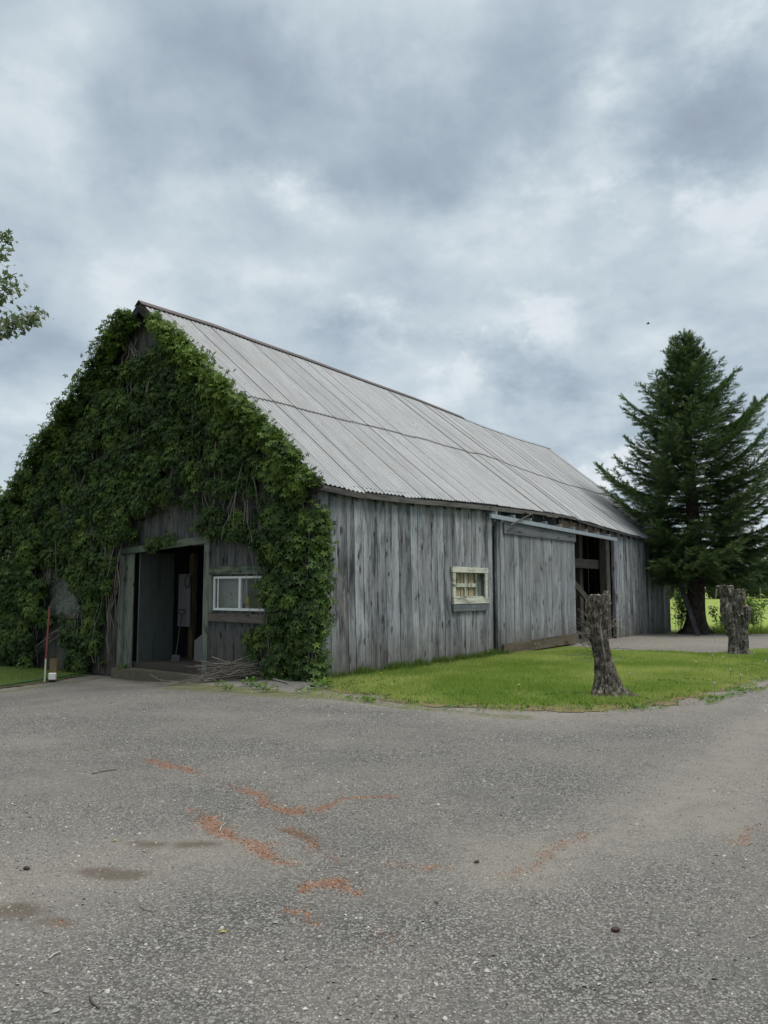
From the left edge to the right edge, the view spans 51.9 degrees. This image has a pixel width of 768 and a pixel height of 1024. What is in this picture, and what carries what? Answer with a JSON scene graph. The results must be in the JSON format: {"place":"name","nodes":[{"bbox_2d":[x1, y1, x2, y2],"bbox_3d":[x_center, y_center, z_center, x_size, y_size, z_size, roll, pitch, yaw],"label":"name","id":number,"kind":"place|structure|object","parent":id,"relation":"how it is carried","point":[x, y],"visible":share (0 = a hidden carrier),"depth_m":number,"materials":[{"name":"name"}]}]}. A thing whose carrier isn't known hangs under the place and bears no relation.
{"place":"outdoors","nodes":[
{"label":"outdoors","id":0,"kind":"place"},
{"bbox_2d":[0,228,54,340],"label":"maple tree","id":1,"kind":"object","parent":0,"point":[32,318],"visible":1,"depth_m":11.54,"materials":[{"name":"green plant"}]},
{"bbox_2d":[0,660,92,687],"bbox_3d":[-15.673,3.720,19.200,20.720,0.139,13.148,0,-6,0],"label":"grass","id":2,"kind":"structure","parent":0,"point":[13,677],"depth_m":17.42,"materials":[{"name":"plant"}]},
{"bbox_2d":[245,597,249,607],"bbox_3d":[-2.621,1.763,15.168,0.090,0.270,0.088,-4,-7,36],"label":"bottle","id":3,"kind":"object","parent":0,"point":[246,602],"visible":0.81,"depth_m":15.14,"materials":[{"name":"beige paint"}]},
{"bbox_2d":[0,634,767,1023],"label":"gravel driveway","id":4,"kind":"structure","parent":0,"point":[380,902],"depth_m":4.77,"materials":[{"name":"grey gravel"}]},
{"bbox_2d":[0,671,91,686],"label":"edging","id":5,"kind":"object","parent":4,"relation":"on","point":[43,679],"visible":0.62,"depth_m":16.19,"materials":[{"name":"grey concrete"}]},
{"bbox_2d":[43,607,49,681],"bbox_3d":[-6.965,2.763,16.296,0.074,1.597,0.040,0,-6,0],"label":"marker stake","id":6,"kind":"object","parent":4,"relation":"on","point":[46,646],"visible":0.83,"depth_m":16.28,"materials":[{"name":"wood"}]},
{"bbox_2d":[48,659,57,681],"bbox_3d":[-6.843,3.327,16.312,0.162,0.576,0.151,0,-6,0],"label":"short post","id":7,"kind":"object","parent":4,"relation":"on","point":[52,675],"visible":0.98,"depth_m":16.33,"materials":[{"name":"brown wood"}]},
{"bbox_2d":[88,995,99,1007],"bbox_3d":[-1.125,1.896,3.056,0.017,0.009,0.108,4,-7,-39],"label":"twig","id":8,"kind":"object","parent":4,"relation":"on","point":[93,1002],"visible":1,"depth_m":3.04,"materials":[{"name":"grey wood"}]},
{"bbox_2d":[91,768,115,773],"bbox_3d":[-2.452,2.265,6.905,0.029,0.011,0.226,-5,-8,45],"label":"twig","id":9,"kind":"object","parent":4,"relation":"on","point":[103,770],"visible":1,"depth_m":6.90,"materials":[{"name":"grey wood"}]},
{"bbox_2d":[152,655,284,686],"bbox_3d":[-2.806,2.942,14.741,2.934,0.583,1.152,0,-6,0],"label":"brush pile","id":10,"kind":"object","parent":4,"relation":"on","point":[226,669],"visible":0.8,"depth_m":14.55,"materials":[{"name":"grey plant"}]},
{"bbox_2d":[213,680,227,685],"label":"weed","id":11,"kind":"object","parent":4,"relation":"on","point":[222,682],"visible":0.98,"depth_m":13.20,"materials":[{"name":"green plant"}]},
{"bbox_2d":[223,684,236,689],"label":"weed","id":12,"kind":"object","parent":4,"relation":"on","point":[226,685],"visible":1,"depth_m":12.42,"materials":[{"name":"green plant"}]},
{"bbox_2d":[239,676,259,684],"bbox_3d":[-2.215,2.783,12.999,0.345,0.154,0.354,-3,-6,29],"label":"weed","id":13,"kind":"object","parent":4,"relation":"on","point":[254,678],"visible":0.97,"depth_m":12.98,"materials":[{"name":"green plant"}]},
{"bbox_2d":[254,681,267,687],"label":"weed","id":14,"kind":"object","parent":4,"relation":"on","point":[258,685],"visible":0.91,"depth_m":12.60,"materials":[{"name":"green plant"}]},
{"bbox_2d":[260,684,278,690],"bbox_3d":[-1.770,2.717,12.230,0.322,0.111,0.306,0,-6,0],"label":"weed","id":15,"kind":"object","parent":4,"relation":"on","point":[265,688],"visible":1,"depth_m":12.22,"materials":[{"name":"green plant"}]},
{"bbox_2d":[258,675,288,683],"bbox_3d":[-2.094,3.002,14.245,0.049,0.101,2.254,3,-6,-25],"label":"branch","id":16,"kind":"object","parent":4,"relation":"on","point":[274,679],"visible":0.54,"depth_m":13.65,"materials":[{"name":"grey wood"}]},
{"bbox_2d":[307,677,333,687],"bbox_3d":[-0.992,2.720,12.622,0.416,0.194,0.446,-5,-8,44],"label":"weed","id":17,"kind":"object","parent":4,"relation":"on","point":[324,680],"visible":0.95,"depth_m":12.59,"materials":[{"name":"green plant"}]},
{"bbox_2d":[4,300,670,681],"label":"barn","id":18,"kind":"structure","parent":4,"relation":"on","point":[454,534],"depth_m":17.90,"materials":[{"name":"wood"}]},
{"bbox_2d":[48,575,79,618],"bbox_3d":[-7.556,2.004,18.666,1.250,1.013,0.099,-4,-7,36],"label":"window","id":19,"kind":"structure","parent":18,"relation":"in","point":[61,599],"depth_m":18.73,"materials":[{"name":"glass"}]},
{"bbox_2d":[137,552,174,661],"bbox_3d":[-5.070,2.154,17.569,0.032,2.491,1.016,-3,-6,30],"label":"door","id":20,"kind":"structure","parent":18,"relation":"in","point":[156,571],"depth_m":17.54,"materials":[{"name":"grey wood"}]},
{"bbox_2d":[0,305,339,681],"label":"creeper","id":21,"kind":"object","parent":18,"relation":"attached to","point":[174,366],"visible":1,"depth_m":16.73,"materials":[{"name":"green plant"}]},
{"bbox_2d":[171,609,185,660],"bbox_3d":[-4.552,2.793,17.483,0.181,1.262,0.456,-1,-6,7],"label":"shovel","id":22,"kind":"object","parent":18,"relation":"on","point":[175,657],"visible":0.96,"depth_m":17.40,"materials":[{"name":"metal"}]},
{"bbox_2d":[177,574,190,626],"bbox_3d":[-4.511,1.995,17.859,0.397,1.174,0.044,-4,-7,36],"label":"ribbed panel","id":23,"kind":"object","parent":18,"relation":"hanging from","point":[184,596],"visible":0.99,"depth_m":17.83,"materials":[{"name":"grey metal"}]},
{"bbox_2d":[213,576,265,610],"bbox_3d":[-2.753,1.560,15.273,1.443,0.732,0.180,-4,-7,36],"label":"window","id":24,"kind":"structure","parent":18,"relation":"in","point":[233,592],"depth_m":15.51,"materials":[{"name":"white plastic"}]},
{"bbox_2d":[451,566,488,611],"bbox_3d":[1.922,1.713,18.064,0.206,1.100,1.640,-4,-7,36],"label":"window","id":25,"kind":"structure","parent":18,"relation":"in","point":[466,581],"depth_m":18.04,"materials":[{"name":"white wood"}]},
{"bbox_2d":[499,522,578,652],"bbox_3d":[4.191,1.993,20.836,0.129,3.200,4.547,-4,-7,36],"label":"sliding door","id":26,"kind":"structure","parent":18,"relation":"in","point":[538,593],"depth_m":20.57,"materials":[{"name":"wood"}]},
{"bbox_2d":[32,758,763,944],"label":"rusty crumbs","id":27,"kind":"object","parent":4,"relation":"on","point":[307,913],"visible":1,"depth_m":5.00,"materials":[{"name":"brown gravel"}]},
{"bbox_2d":[611,926,619,931],"bbox_3d":[1.085,1.958,3.700,0.046,0.027,0.027,0,-6,-5],"label":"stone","id":28,"kind":"object","parent":4,"relation":"on","point":[615,929],"visible":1,"depth_m":3.69,"materials":[{"name":"grey stone"}]},
{"bbox_2d":[678,584,700,635],"bbox_3d":[10.552,3.375,27.294,0.170,1.756,1.023,1,-6,-10],"label":"leaning plank","id":29,"kind":"object","parent":4,"relation":"on","point":[689,611],"visible":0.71,"depth_m":27.24,"materials":[{"name":"grey wood"}]},
{"bbox_2d":[0,0,767,587],"label":"sky","id":30,"kind":"structure","parent":0,"point":[482,212],"materials":[{"name":"grey"}]},
{"bbox_2d":[304,646,767,711],"bbox_3d":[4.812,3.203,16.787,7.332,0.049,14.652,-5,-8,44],"label":"lawn","id":31,"kind":"structure","parent":0,"point":[665,703],"depth_m":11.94,"materials":[{"name":"green plant"}]},
{"bbox_2d":[329,646,512,679],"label":"tall grass","id":32,"kind":"structure","parent":31,"relation":"on","point":[421,663],"depth_m":16.05,"materials":[{"name":"green plant"}]},
{"bbox_2d":[321,688,710,711],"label":"leaf litter","id":33,"kind":"object","parent":31,"relation":"on","point":[525,705],"visible":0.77,"depth_m":10.91,"materials":[{"name":"plant"}]},
{"bbox_2d":[299,659,767,709],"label":"ground cover","id":34,"kind":"object","parent":31,"relation":"on","point":[370,699],"visible":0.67,"depth_m":11.69,"materials":[{"name":"green plant"}]},
{"bbox_2d":[568,590,646,698],"bbox_3d":[3.301,1.994,11.743,1.189,1.650,0.666,0,-6,0],"label":"tree stump","id":35,"kind":"object","parent":31,"relation":"on","point":[607,680],"visible":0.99,"depth_m":11.65,"materials":[{"name":"grey wood"}]},
{"bbox_2d":[716,585,751,654],"bbox_3d":[8.314,2.599,18.595,0.871,1.764,0.574,0,-6,0],"label":"tree stump","id":36,"kind":"object","parent":31,"relation":"on","point":[732,609],"visible":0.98,"depth_m":18.52,"materials":[{"name":"grey wood"}]},
{"bbox_2d":[662,592,767,633],"bbox_3d":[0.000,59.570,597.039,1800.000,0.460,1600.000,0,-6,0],"label":"field","id":37,"kind":"structure","parent":0,"point":[715,602],"depth_m":62.18,"materials":[{"name":"green plant"}]},
{"bbox_2d":[2,539,767,598],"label":"distant wood","id":38,"kind":"object","parent":37,"relation":"on","point":[755,591],"visible":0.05,"depth_m":147.92,"materials":[{"name":"green plant"}]},
{"bbox_2d":[671,593,685,630],"bbox_3d":[11.373,3.795,30.335,0.970,1.582,0.937,4,-7,-33],"label":"shrub","id":39,"kind":"object","parent":37,"relation":"on","point":[680,606],"visible":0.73,"depth_m":30.18,"materials":[{"name":"green plant"}]},
{"bbox_2d":[593,328,767,634],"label":"spruce tree","id":40,"kind":"object","parent":37,"relation":"on","point":[689,559],"visible":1,"depth_m":27.62,"materials":[{"name":"green plant"}]},
{"bbox_2d":[708,605,723,627],"bbox_3d":[12.713,3.971,29.764,0.889,1.089,0.816,0,-6,0],"label":"shrub","id":41,"kind":"object","parent":37,"relation":"on","point":[714,615],"visible":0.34,"depth_m":29.88,"materials":[{"name":"green plant"}]},
{"bbox_2d":[709,623,767,633],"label":"tall grass","id":42,"kind":"structure","parent":37,"relation":"on","point":[753,630],"depth_m":28.23,"materials":[{"name":"green plant"}]},
{"bbox_2d":[744,595,767,628],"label":"shrub","id":43,"kind":"object","parent":37,"relation":"on","point":[754,612],"visible":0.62,"depth_m":29.76,"materials":[{"name":"green plant"}]}
]}

